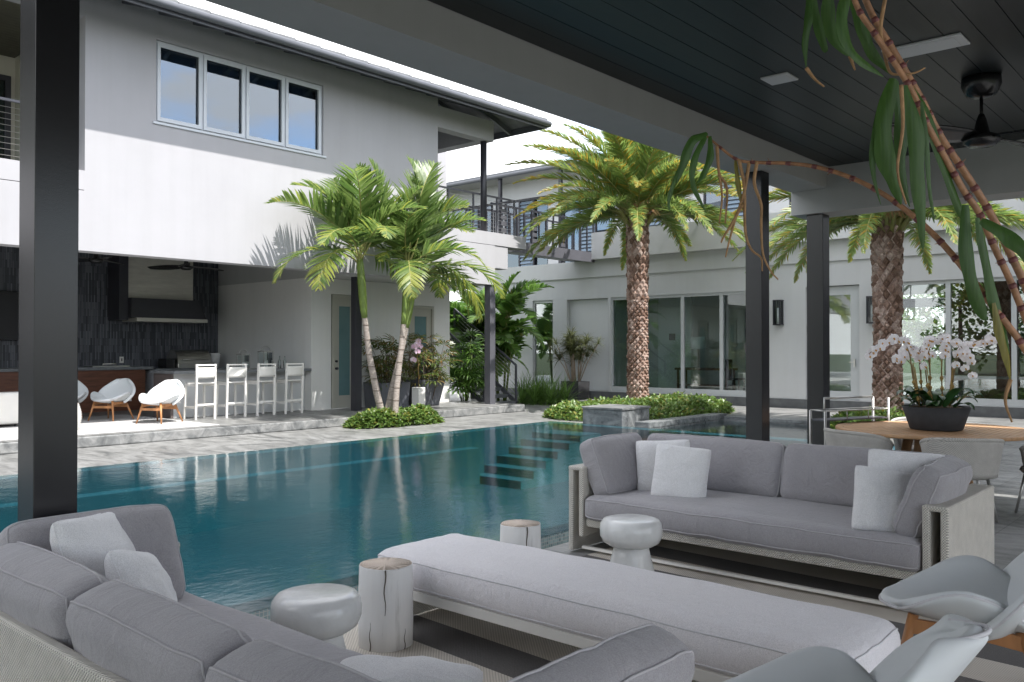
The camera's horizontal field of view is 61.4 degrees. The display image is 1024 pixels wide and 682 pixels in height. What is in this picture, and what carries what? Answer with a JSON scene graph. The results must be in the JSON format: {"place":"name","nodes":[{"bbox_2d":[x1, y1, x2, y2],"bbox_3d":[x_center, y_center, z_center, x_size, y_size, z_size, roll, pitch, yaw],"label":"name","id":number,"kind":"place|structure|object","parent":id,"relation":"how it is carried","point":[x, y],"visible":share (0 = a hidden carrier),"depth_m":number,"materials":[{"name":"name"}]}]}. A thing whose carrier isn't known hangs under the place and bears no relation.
{"place":"outdoors","nodes":[
{"label":"outdoors","id":0,"kind":"place"},
{"bbox_2d":[0,400,518,441],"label":"terrace floor","id":1,"kind":"structure","parent":0,"point":[253,418],"depth_m":18.50,"materials":[{"name":"stone"}]},
{"bbox_2d":[0,392,17,425],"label":"white sofa","id":2,"kind":"object","parent":1,"relation":"on","point":[8,407],"visible":0.54,"depth_m":15.56,"materials":[{"name":"fabric"}]},
{"bbox_2d":[0,366,153,412],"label":"back counter","id":3,"kind":"object","parent":1,"relation":"on","point":[94,379],"visible":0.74,"depth_m":19.56,"materials":[{"name":"brown wood"}]},
{"bbox_2d":[84,363,129,366],"bbox_3d":[-9.397,0.558,20.012,0.450,0.080,0.850,-1,-1,41],"label":"cooktop","id":4,"kind":"object","parent":3,"relation":"on","point":[109,366],"visible":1,"depth_m":19.87,"materials":[{"name":"metal"}]},
{"bbox_2d":[0,414,218,440],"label":"white rug","id":5,"kind":"object","parent":1,"relation":"on","point":[106,424],"visible":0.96,"depth_m":15.90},
{"bbox_2d":[78,403,81,429],"bbox_3d":[-7.732,1.320,15.044,0.416,0.460,0.416,-1,-1,41],"label":"garden stool","id":6,"kind":"object","parent":5,"relation":"on","point":[79,415],"visible":0.19,"depth_m":15.04,"materials":[{"name":"white ceramic"}]},
{"bbox_2d":[78,380,88,417],"bbox_3d":[-8.916,1.167,17.198,0.813,0.822,0.909,0,-1,-19],"label":"lounge chair","id":7,"kind":"object","parent":5,"relation":"on","point":[83,391],"visible":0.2,"depth_m":17.43,"materials":[{"name":"fabric"}]},
{"bbox_2d":[87,378,135,420],"bbox_3d":[-7.985,1.167,17.237,0.813,0.822,0.909,0,-1,9],"label":"lounge chair","id":8,"kind":"object","parent":5,"relation":"on","point":[118,392],"visible":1,"depth_m":17.36,"materials":[{"name":"fabric"}]},
{"bbox_2d":[135,379,184,423],"bbox_3d":[-6.749,1.160,16.592,0.813,0.822,0.909,0,-1,13],"label":"lounge chair","id":9,"kind":"object","parent":5,"relation":"on","point":[166,394],"visible":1,"depth_m":16.70,"materials":[{"name":"fabric"}]},
{"bbox_2d":[145,367,225,407],"bbox_3d":[-8.114,1.155,21.574,0.895,0.960,2.140,-1,-1,41],"label":"grill station","id":10,"kind":"object","parent":1,"relation":"on","point":[149,381],"visible":0.03,"depth_m":20.76,"materials":[{"name":"metal"}]},
{"bbox_2d":[158,350,212,367],"bbox_3d":[-8.142,0.448,21.460,0.744,0.447,1.160,-1,-1,41],"label":"gas grill","id":11,"kind":"object","parent":10,"relation":"on","point":[182,358],"visible":0.92,"depth_m":21.26,"materials":[{"name":"metal"}]},
{"bbox_2d":[209,353,220,367],"bbox_3d":[-7.574,0.493,21.972,0.290,0.367,0.290,-1,-1,41],"label":"bucket","id":12,"kind":"object","parent":10,"relation":"on","point":[215,358],"visible":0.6,"depth_m":21.87,"materials":[{"name":"metal"}]},
{"bbox_2d":[183,364,216,419],"bbox_3d":[-6.360,1.030,17.596,0.520,1.122,0.480,0,-1,40],"label":"bar stool","id":13,"kind":"object","parent":1,"relation":"on","point":[204,373],"visible":1,"depth_m":17.52,"materials":[{"name":"white metal"}]},
{"bbox_2d":[149,368,311,417],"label":"bar island","id":14,"kind":"structure","parent":1,"relation":"on","point":[181,376],"depth_m":18.67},
{"bbox_2d":[236,350,249,368],"bbox_3d":[-5.977,0.407,19.170,0.220,0.438,0.220,-1,-1,41],"label":"lantern","id":15,"kind":"object","parent":14,"relation":"on","point":[247,358],"visible":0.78,"depth_m":19.17,"materials":[{"name":"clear glass"}]},
{"bbox_2d":[257,346,273,366],"bbox_3d":[-5.618,0.371,19.654,0.260,0.520,0.260,-1,-1,41],"label":"lantern","id":16,"kind":"object","parent":14,"relation":"on","point":[269,357],"visible":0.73,"depth_m":19.66,"materials":[{"name":"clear glass"}]},
{"bbox_2d":[216,364,246,417],"bbox_3d":[-5.898,1.035,18.121,0.520,1.122,0.480,-1,-1,43],"label":"bar stool","id":17,"kind":"object","parent":1,"relation":"on","point":[236,372],"visible":0.94,"depth_m":18.05,"materials":[{"name":"white metal"}]},
{"bbox_2d":[246,363,275,415],"bbox_3d":[-5.435,1.040,18.648,0.520,1.122,0.480,0,-1,39],"label":"bar stool","id":18,"kind":"object","parent":1,"relation":"on","point":[270,371],"visible":0.91,"depth_m":18.57,"materials":[{"name":"white metal"}]},
{"bbox_2d":[0,0,551,410],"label":"white house","id":19,"kind":"structure","parent":1,"relation":"on","point":[204,135],"depth_m":17.70,"materials":[{"name":"paint"}]},
{"bbox_2d":[0,74,10,158],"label":"window","id":20,"kind":"structure","parent":19,"relation":"in","point":[5,81],"depth_m":16.65,"materials":[{"name":"metal"}]},
{"bbox_2d":[0,291,18,340],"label":"television","id":21,"kind":"object","parent":19,"relation":"attached to","point":[9,315],"visible":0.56,"depth_m":18.85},
{"bbox_2d":[78,254,123,264],"bbox_3d":[-8.377,-1.890,17.532,1.215,0.610,1.359,-1,-1,41],"label":"ceiling fan","id":22,"kind":"object","parent":19,"relation":"hanging from","point":[95,259],"visible":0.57,"depth_m":17.56},
{"bbox_2d":[119,357,123,362],"bbox_3d":[-9.410,0.452,20.777,0.019,0.150,0.100,-1,-1,41],"label":"wall outlet","id":23,"kind":"object","parent":19,"relation":"attached to","point":[121,359],"depth_m":20.77,"materials":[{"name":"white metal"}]},
{"bbox_2d":[108,255,207,323],"bbox_3d":[-8.638,-1.309,21.101,0.765,1.700,2.140,-1,-1,41],"label":"range hood","id":24,"kind":"object","parent":19,"relation":"attached to","point":[139,290],"visible":0.82,"depth_m":20.76,"materials":[{"name":"metal"}]},
{"bbox_2d":[148,261,223,270],"bbox_3d":[-7.077,-1.873,19.210,1.620,0.610,1.430,-1,-1,41],"label":"ceiling fan","id":25,"kind":"object","parent":19,"relation":"hanging from","point":[186,265],"visible":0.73,"depth_m":19.16},
{"bbox_2d":[153,40,325,157],"bbox_3d":[-5.276,-4.680,17.012,0.190,1.540,3.790,-1,-1,41],"label":"window","id":26,"kind":"structure","parent":19,"relation":"in","point":[196,91],"depth_m":16.88,"materials":[{"name":"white glass"}]},
{"bbox_2d":[331,294,350,408],"bbox_3d":[-4.043,0.252,20.773,0.170,2.710,0.800,-1,-1,41],"label":"door","id":27,"kind":"structure","parent":19,"relation":"in","point":[340,304],"depth_m":20.70,"materials":[{"name":"paint"}]},
{"bbox_2d":[409,306,433,403],"bbox_3d":[-2.412,0.356,22.627,0.170,2.540,0.880,-1,-1,41],"label":"door","id":28,"kind":"structure","parent":19,"relation":"in","point":[422,320],"depth_m":22.69,"materials":[{"name":"paint"}]},
{"bbox_2d":[275,363,303,413],"bbox_3d":[-4.960,1.046,19.188,0.520,1.122,0.480,-1,-1,42],"label":"bar stool","id":29,"kind":"object","parent":1,"relation":"on","point":[294,370],"visible":0.92,"depth_m":19.10,"materials":[{"name":"white metal"}]},
{"bbox_2d":[362,333,428,407],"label":"potted lady palm","id":30,"kind":"object","parent":1,"relation":"on","point":[384,386],"visible":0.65,"depth_m":20.80,"materials":[{"name":"plant"}]},
{"bbox_2d":[412,387,424,404],"bbox_3d":[-2.283,1.377,21.052,0.250,0.493,0.220,-1,-1,41],"label":"white pedestal","id":31,"kind":"object","parent":1,"relation":"on","point":[418,394],"visible":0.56,"depth_m":20.96,"materials":[{"name":"metal"}]},
{"bbox_2d":[410,338,422,382],"bbox_3d":[-2.321,0.524,20.863,0.194,1.205,0.405,-1,-1,41],"label":"pink orchid","id":32,"kind":"object","parent":31,"relation":"on","point":[417,344],"visible":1,"depth_m":20.92,"materials":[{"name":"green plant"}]},
{"bbox_2d":[391,333,462,405],"bbox_3d":[-2.142,0.709,21.788,2.062,1.852,1.645,-1,-1,41],"label":"potted lady palm","id":33,"kind":"object","parent":1,"relation":"on","point":[434,386],"visible":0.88,"depth_m":21.70,"materials":[{"name":"plant"}]},
{"bbox_2d":[444,329,495,400],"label":"lady palm","id":34,"kind":"object","parent":1,"relation":"on","point":[468,373],"visible":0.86,"depth_m":23.72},
{"bbox_2d":[0,404,524,454],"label":"terrace","id":35,"kind":"structure","parent":0,"point":[113,439],"depth_m":15.91,"materials":[{"name":"stone"}]},
{"bbox_2d":[0,421,893,501],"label":"water","id":36,"kind":"structure","parent":0,"point":[787,433],"depth_m":14.42,"materials":[{"name":"liquid"}]},
{"bbox_2d":[0,382,1023,569],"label":"pool deck","id":37,"kind":"structure","parent":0,"point":[1008,536],"depth_m":14.23,"materials":[{"name":"stone"}]},
{"bbox_2d":[264,157,426,426],"bbox_3d":[-3.370,-0.982,17.252,3.230,5.554,2.933,0,-1,-22],"label":"areca palm","id":38,"kind":"object","parent":37,"relation":"on","point":[355,220],"visible":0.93,"depth_m":17.13,"materials":[{"name":"green plant"}]},
{"bbox_2d":[342,403,444,428],"bbox_3d":[-2.487,1.557,18.348,1.210,0.496,2.554,-1,-1,41],"label":"shrub bed","id":39,"kind":"object","parent":37,"relation":"on","point":[418,413],"visible":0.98,"depth_m":17.85,"materials":[{"name":"green plant"}]},
{"bbox_2d":[332,156,488,425],"bbox_3d":[-1.901,-1.119,18.470,3.044,5.816,3.118,0,-1,24],"label":"areca palm","id":40,"kind":"object","parent":37,"relation":"on","point":[412,224],"visible":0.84,"depth_m":18.11,"materials":[{"name":"green plant"}]},
{"bbox_2d":[374,192,505,408],"bbox_3d":[-1.904,-0.807,19.065,2.936,5.234,3.523,-1,-1,41],"label":"areca palm","id":41,"kind":"object","parent":37,"relation":"on","point":[442,281],"visible":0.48,"depth_m":18.81,"materials":[{"name":"green plant"}]},
{"bbox_2d":[0,427,894,620],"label":"pool basin","id":42,"kind":"object","parent":37,"relation":"in","point":[256,549],"visible":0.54,"depth_m":12.46,"materials":[{"name":"liquid"}]},
{"bbox_2d":[450,290,470,343],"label":"garden palm","id":43,"kind":"object","parent":37,"relation":"on","point":[456,333],"visible":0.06,"depth_m":26.55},
{"bbox_2d":[450,308,517,403],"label":"garden stairs","id":44,"kind":"structure","parent":37,"relation":"on","point":[500,387],"depth_m":25.05,"materials":[{"name":"metal"}]},
{"bbox_2d":[450,288,519,397],"bbox_3d":[-1.376,0.022,28.892,3.213,3.740,3.871,-1,-1,41],"label":"garden palm","id":45,"kind":"object","parent":37,"relation":"on","point":[481,291],"visible":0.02,"depth_m":28.57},
{"bbox_2d":[450,301,531,399],"bbox_3d":[-0.840,0.274,27.491,3.348,3.209,3.251,0,-1,18],"label":"garden palm","id":46,"kind":"object","parent":37,"relation":"on","point":[462,325],"visible":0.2,"depth_m":26.75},
{"bbox_2d":[454,271,553,400],"bbox_3d":[-0.382,-0.147,26.494,3.079,4.030,3.320,0,-1,-14],"label":"garden palm","id":47,"kind":"object","parent":37,"relation":"on","point":[514,300],"visible":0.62,"depth_m":26.22,"materials":[{"name":"plant"}]},
{"bbox_2d":[18,0,1023,521],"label":"veranda","id":48,"kind":"object","parent":37,"relation":"on","point":[672,76],"visible":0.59,"depth_m":6.02,"materials":[{"name":"paint"}]},
{"bbox_2d":[760,72,797,84],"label":"ceiling panel","id":49,"kind":"structure","parent":48,"relation":"attached to","point":[780,78],"depth_m":6.79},
{"bbox_2d":[881,32,969,58],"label":"ceiling panel","id":50,"kind":"structure","parent":48,"relation":"attached to","point":[959,39],"depth_m":6.04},
{"bbox_2d":[892,72,1023,148],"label":"ceiling fan","id":51,"kind":"object","parent":48,"relation":"hanging from","point":[981,87],"visible":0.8,"depth_m":6.73},
{"bbox_2d":[500,370,589,405],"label":"ornamental grass","id":52,"kind":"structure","parent":37,"relation":"on","point":[540,393],"depth_m":25.36,"materials":[{"name":"green plant"}]},
{"bbox_2d":[548,326,605,399],"bbox_3d":[2.085,0.649,27.812,2.282,2.456,1.338,-1,-1,41],"label":"potted dracaena","id":53,"kind":"object","parent":37,"relation":"on","point":[570,346],"visible":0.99,"depth_m":27.70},
{"bbox_2d":[582,404,649,426],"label":"stone block","id":54,"kind":"structure","parent":37,"relation":"on","point":[618,414],"depth_m":17.95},
{"bbox_2d":[542,395,696,420],"bbox_3d":[2.592,1.582,20.750,3.298,0.512,4.004,-1,-1,41],"label":"shrub bed","id":55,"kind":"object","parent":37,"relation":"on","point":[658,408],"visible":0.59,"depth_m":20.07,"materials":[{"name":"green plant"}]},
{"bbox_2d":[505,123,745,398],"bbox_3d":[3.288,-2.360,22.945,6.862,8.476,6.686,-1,-1,41],"label":"date palm","id":56,"kind":"object","parent":37,"relation":"on","point":[635,176],"visible":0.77,"depth_m":22.48,"materials":[{"name":"green plant"}]},
{"bbox_2d":[630,390,735,414],"bbox_3d":[4.250,1.563,22.091,2.793,0.560,2.798,-1,-1,41],"label":"shrub bed","id":57,"kind":"object","parent":37,"relation":"on","point":[702,404],"visible":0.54,"depth_m":21.41,"materials":[{"name":"green plant"}]},
{"bbox_2d":[343,539,1023,681],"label":"striped rug","id":58,"kind":"object","parent":37,"relation":"on","point":[493,652],"depth_m":5.03,"materials":[{"name":"fabric"}]},
{"bbox_2d":[270,583,361,647],"bbox_3d":[-0.921,1.404,4.058,0.420,0.449,0.418,-1,-1,41],"label":"side table","id":59,"kind":"object","parent":58,"relation":"on","point":[330,613],"visible":0.73,"depth_m":3.92,"materials":[{"name":"ceramic"}]},
{"bbox_2d":[0,504,694,681],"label":"sofa","id":60,"kind":"object","parent":58,"relation":"on","point":[63,619],"visible":0.98,"depth_m":2.67,"materials":[{"name":"fabric"}]},
{"bbox_2d":[50,512,135,576],"bbox_3d":[-1.743,0.971,3.655,0.201,0.481,0.482,-20,-6,1],"label":"pillow","id":61,"kind":"object","parent":60,"relation":"on","point":[91,542],"visible":0.41,"depth_m":3.52,"materials":[{"name":"fabric"}]},
{"bbox_2d":[104,549,177,601],"bbox_3d":[-1.484,1.024,3.480,0.190,0.377,0.377,-27,-13,-10],"label":"pillow","id":62,"kind":"object","parent":60,"relation":"on","point":[145,570],"visible":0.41,"depth_m":3.38,"materials":[{"name":"fabric"}]},
{"bbox_2d":[340,654,482,681],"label":"pillow","id":63,"kind":"object","parent":60,"relation":"on","point":[381,668],"visible":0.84,"depth_m":2.81,"materials":[{"name":"fabric"}]},
{"bbox_2d":[358,557,412,652],"bbox_3d":[-0.681,1.418,4.665,0.296,0.435,0.288,-1,-1,41],"label":"log stool","id":64,"kind":"object","parent":58,"relation":"on","point":[385,592],"visible":0.99,"depth_m":4.54,"materials":[{"name":"wood"}]},
{"bbox_2d":[500,519,540,548],"bbox_3d":[0.057,1.429,5.743,0.281,0.435,0.276,-1,-1,41],"label":"log stool","id":65,"kind":"object","parent":58,"relation":"on","point":[522,532],"visible":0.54,"depth_m":5.64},
{"bbox_2d":[600,514,662,570],"bbox_3d":[0.807,1.422,5.840,0.421,0.449,0.422,-1,-1,41],"label":"side table","id":66,"kind":"object","parent":58,"relation":"on","point":[631,539],"visible":0.78,"depth_m":5.71,"materials":[{"name":"ceramic"}]},
{"bbox_2d":[378,533,900,681],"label":"bench","id":67,"kind":"object","parent":58,"relation":"on","point":[722,632],"visible":0.78,"depth_m":4.08,"materials":[{"name":"fabric"}]},
{"bbox_2d":[569,432,993,605],"bbox_3d":[1.857,1.201,6.340,2.782,0.901,1.168,-1,-1,41],"label":"sofa","id":68,"kind":"object","parent":58,"relation":"on","point":[791,502],"visible":0.84,"depth_m":6.06,"materials":[{"name":"fabric"}]},
{"bbox_2d":[636,439,689,490],"bbox_3d":[1.220,1.014,6.933,0.434,0.434,0.192,-3,-11,13],"label":"pillow","id":69,"kind":"object","parent":68,"relation":"on","point":[645,453],"visible":0.5,"depth_m":6.91,"materials":[{"name":"fabric"}]},
{"bbox_2d":[651,443,710,497],"bbox_3d":[1.303,1.022,6.652,0.425,0.425,0.198,5,-12,21],"label":"pillow","id":70,"kind":"object","parent":68,"relation":"on","point":[680,471],"visible":0.8,"depth_m":6.58,"materials":[{"name":"fabric"}]},
{"bbox_2d":[851,465,912,531],"bbox_3d":[2.390,1.024,5.476,0.425,0.425,0.198,8,-21,11],"label":"pillow","id":71,"kind":"object","parent":68,"relation":"on","point":[879,493],"visible":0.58,"depth_m":5.42,"materials":[{"name":"fabric"}]},
{"bbox_2d":[868,449,944,472],"bbox_3d":[2.604,0.977,5.678,0.500,0.500,0.208,4,-14,5],"label":"pillow","id":72,"kind":"object","parent":68,"relation":"on","point":[908,462],"visible":0.24,"depth_m":5.66,"materials":[{"name":"fabric"}]},
{"bbox_2d":[667,0,1023,421],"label":"cane plant","id":73,"kind":"object","parent":58,"relation":"on","point":[917,128],"visible":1,"depth_m":1.97,"materials":[{"name":"green plant"}]},
{"bbox_2d":[723,613,991,681],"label":"lounge chair","id":74,"kind":"object","parent":58,"relation":"on","point":[948,647],"visible":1,"depth_m":2.75,"materials":[{"name":"plastic"}]},
{"bbox_2d":[879,552,1023,653],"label":"lounge chair","id":75,"kind":"object","parent":58,"relation":"on","point":[979,589],"visible":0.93,"depth_m":4.00,"materials":[{"name":"plastic"}]},
{"bbox_2d":[635,413,806,427],"bbox_3d":[5.263,1.716,17.628,4.200,0.120,3.550,-1,-1,41],"label":"stone coping","id":76,"kind":"object","parent":37,"relation":"on","point":[656,423],"visible":0.66,"depth_m":18.78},
{"bbox_2d":[658,419,806,439],"bbox_3d":[5.152,2.148,17.308,3.850,0.750,3.470,-1,-1,41],"label":"spa basin","id":77,"kind":"object","parent":37,"relation":"in","point":[727,420],"visible":0.11,"depth_m":18.88,"materials":[{"name":"stone"}]},
{"bbox_2d":[809,395,889,444],"bbox_3d":[3.968,1.179,10.115,1.118,1.044,0.252,0,-1,-27],"label":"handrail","id":78,"kind":"object","parent":37,"relation":"on","point":[825,419],"visible":0.55,"depth_m":10.08,"materials":[{"name":"metal"}]},
{"bbox_2d":[823,428,893,449],"bbox_3d":[3.577,1.301,8.950,0.600,0.783,0.733,0,-1,-19],"label":"woven chair","id":79,"kind":"object","parent":37,"relation":"on","point":[834,437],"visible":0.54,"depth_m":8.67,"materials":[{"name":"grey wicker"}]},
{"bbox_2d":[830,405,905,438],"bbox_3d":[7.369,1.496,16.690,2.384,0.594,2.750,-1,-1,41],"label":"shrub bed","id":80,"kind":"object","parent":37,"relation":"on","point":[882,412],"visible":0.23,"depth_m":16.33,"materials":[{"name":"green plant"}]},
{"bbox_2d":[716,183,1023,414],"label":"date palm","id":81,"kind":"object","parent":37,"relation":"on","point":[886,230],"visible":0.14,"depth_m":16.84,"materials":[{"name":"green plant"}]},
{"bbox_2d":[890,417,913,451],"bbox_3d":[4.888,1.313,10.245,0.733,0.783,0.600,0,-1,19],"label":"woven chair","id":82,"kind":"object","parent":37,"relation":"on","point":[897,443],"visible":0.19,"depth_m":10.25,"materials":[{"name":"grey wicker"}]},
{"bbox_2d":[902,293,943,367],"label":"garden tree","id":83,"kind":"object","parent":37,"relation":"on","point":[919,333],"visible":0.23,"depth_m":30.17,"materials":[{"name":"plant"}]},
{"bbox_2d":[835,421,1023,483],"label":"dining table","id":84,"kind":"object","parent":37,"relation":"on","point":[905,432],"visible":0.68,"depth_m":9.08,"materials":[{"name":"brown wood"}]},
{"bbox_2d":[864,333,1008,430],"bbox_3d":[4.548,0.425,9.226,1.450,1.030,0.757,0,-1,22],"label":"orchid bowl","id":85,"kind":"object","parent":84,"relation":"on","point":[931,410],"visible":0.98,"depth_m":9.13,"materials":[{"name":"plant"}]},
{"bbox_2d":[919,437,1004,522],"bbox_3d":[4.300,1.293,8.232,0.733,0.783,0.600,0,-1,13],"label":"woven chair","id":86,"kind":"object","parent":37,"relation":"on","point":[982,456],"visible":0.71,"depth_m":7.98,"materials":[{"name":"grey wicker"}]},
{"bbox_2d":[1015,445,1023,512],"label":"woven chair","id":87,"kind":"object","parent":37,"relation":"on","point":[1021,449],"visible":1,"depth_m":8.44,"materials":[{"name":"grey wicker"}]},
{"bbox_2d":[178,0,943,355],"label":"sky","id":88,"kind":"structure","parent":0,"point":[463,163],"materials":[{"name":"white"}]},
{"bbox_2d":[450,354,943,390],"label":"ground","id":89,"kind":"structure","parent":0,"point":[935,379],"depth_m":58.80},
{"bbox_2d":[902,294,943,367],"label":"garden tree","id":90,"kind":"object","parent":89,"relation":"on","point":[909,319],"visible":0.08,"depth_m":33.14,"materials":[{"name":"plant"}]},
{"bbox_2d":[446,152,1023,418],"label":"garden wing","id":91,"kind":"structure","parent":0,"point":[700,291],"depth_m":26.02,"materials":[{"name":"paint"}]},
{"bbox_2d":[453,205,490,231],"bbox_3d":[-1.660,-4.138,36.239,2.296,2.996,0.088,-1,-1,41],"label":"upper window","id":92,"kind":"structure","parent":91,"relation":"in","point":[489,207],"depth_m":36.09,"materials":[{"name":"glass"}]},
{"bbox_2d":[505,195,547,266],"bbox_3d":[0.593,-4.158,34.258,2.296,2.996,0.088,-1,-1,41],"label":"upper window","id":93,"kind":"structure","parent":91,"relation":"in","point":[513,260],"depth_m":34.27,"materials":[{"name":"glass"}]},
{"bbox_2d":[469,202,594,262],"bbox_3d":[0.739,-3.219,26.411,0.930,1.325,4.990,-1,-1,41],"label":"balcony railing","id":94,"kind":"object","parent":91,"relation":"attached to","point":[572,254],"visible":0.55,"depth_m":26.12,"materials":[{"name":"metal"}]},
{"bbox_2d":[534,300,552,387],"bbox_3d":[1.115,0.120,29.509,0.896,3.006,0.090,-1,-1,41],"label":"window","id":95,"kind":"structure","parent":91,"relation":"in","point":[546,301],"depth_m":29.76,"materials":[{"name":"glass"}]},
{"bbox_2d":[563,189,611,262],"bbox_3d":[2.846,-4.178,32.277,2.296,2.996,0.088,-1,-1,41],"label":"upper window","id":96,"kind":"structure","parent":91,"relation":"in","point":[599,227],"depth_m":32.42,"materials":[{"name":"glass"}]},
{"bbox_2d":[647,177,684,225],"bbox_3d":[5.098,-4.198,30.296,2.296,2.996,0.088,-1,-1,41],"label":"upper window","id":97,"kind":"structure","parent":91,"relation":"in","point":[651,223],"depth_m":30.28,"materials":[{"name":"glass"}]},
{"bbox_2d":[669,334,674,339],"bbox_3d":[5.441,-0.138,29.282,0.220,0.220,0.038,-1,-1,41],"label":"thermostat","id":98,"kind":"object","parent":91,"relation":"attached to","point":[671,336],"visible":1,"depth_m":29.26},
{"bbox_2d":[611,291,745,395],"bbox_3d":[5.151,0.089,25.959,5.146,2.996,0.090,-1,-1,41],"label":"sliding door","id":99,"kind":"structure","parent":91,"relation":"in","point":[722,391],"depth_m":25.90,"materials":[{"name":"metal"}]},
{"bbox_2d":[675,367,737,389],"bbox_3d":[6.146,1.232,27.344,1.900,0.758,0.600,-1,-1,41],"label":"console table","id":100,"kind":"object","parent":91,"relation":"on","point":[694,368],"visible":0.56,"depth_m":27.30,"materials":[{"name":"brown wood"}]},
{"bbox_2d":[690,337,705,367],"bbox_3d":[5.943,0.364,27.531,0.524,0.982,0.524,-1,-1,41],"label":"table lamp","id":101,"kind":"object","parent":100,"relation":"on","point":[697,343],"visible":1,"depth_m":27.34,"materials":[{"name":"fabric"}]},
{"bbox_2d":[704,173,742,216],"bbox_3d":[7.351,-4.218,28.315,2.296,2.996,0.088,-1,-1,41],"label":"upper window","id":102,"kind":"structure","parent":91,"relation":"in","point":[709,198],"depth_m":28.63,"materials":[{"name":"glass"}]},
{"bbox_2d":[725,359,744,389],"bbox_3d":[6.741,1.079,26.023,0.460,1.038,0.400,-1,-1,41],"label":"dining chair","id":103,"kind":"object","parent":91,"relation":"on","point":[728,369],"visible":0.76,"depth_m":26.05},
{"bbox_2d":[773,300,783,324],"bbox_3d":[7.342,-0.783,23.773,0.230,0.700,0.212,-1,-1,41],"label":"wall lantern","id":104,"kind":"object","parent":91,"relation":"attached to","point":[779,321],"depth_m":23.75,"materials":[{"name":"metal"}]},
{"bbox_2d":[829,285,859,399],"bbox_3d":[8.551,0.049,22.966,1.390,3.000,0.155,-1,-1,41],"label":"door","id":105,"kind":"structure","parent":91,"relation":"in","point":[853,291],"depth_m":22.61,"materials":[{"name":"metal"}]},
{"bbox_2d":[866,296,872,323],"bbox_3d":[9.235,-0.799,22.108,0.230,0.700,0.212,-1,-1,41],"label":"wall lantern","id":106,"kind":"object","parent":91,"relation":"attached to","point":[869,314],"depth_m":22.12,"materials":[{"name":"metal"}]},
{"bbox_2d":[902,276,1023,406],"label":"sliding door","id":107,"kind":"structure","parent":91,"relation":"in","point":[1014,402],"depth_m":20.56,"materials":[{"name":"metal"}]},
{"bbox_2d":[943,375,1023,399],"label":"indoor table","id":108,"kind":"object","parent":91,"relation":"on","point":[1021,378],"visible":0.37,"depth_m":21.74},
{"bbox_2d":[903,297,943,307],"bbox_3d":[15.570,0.217,26.790,8.000,3.300,0.240,-1,-1,41],"label":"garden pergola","id":109,"kind":"object","parent":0,"point":[922,302],"depth_m":28.41,"materials":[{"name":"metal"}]},
{"bbox_2d":[1017,280,1023,399],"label":"room column","id":110,"kind":"structure","parent":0,"point":[1020,323],"depth_m":21.92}
]}

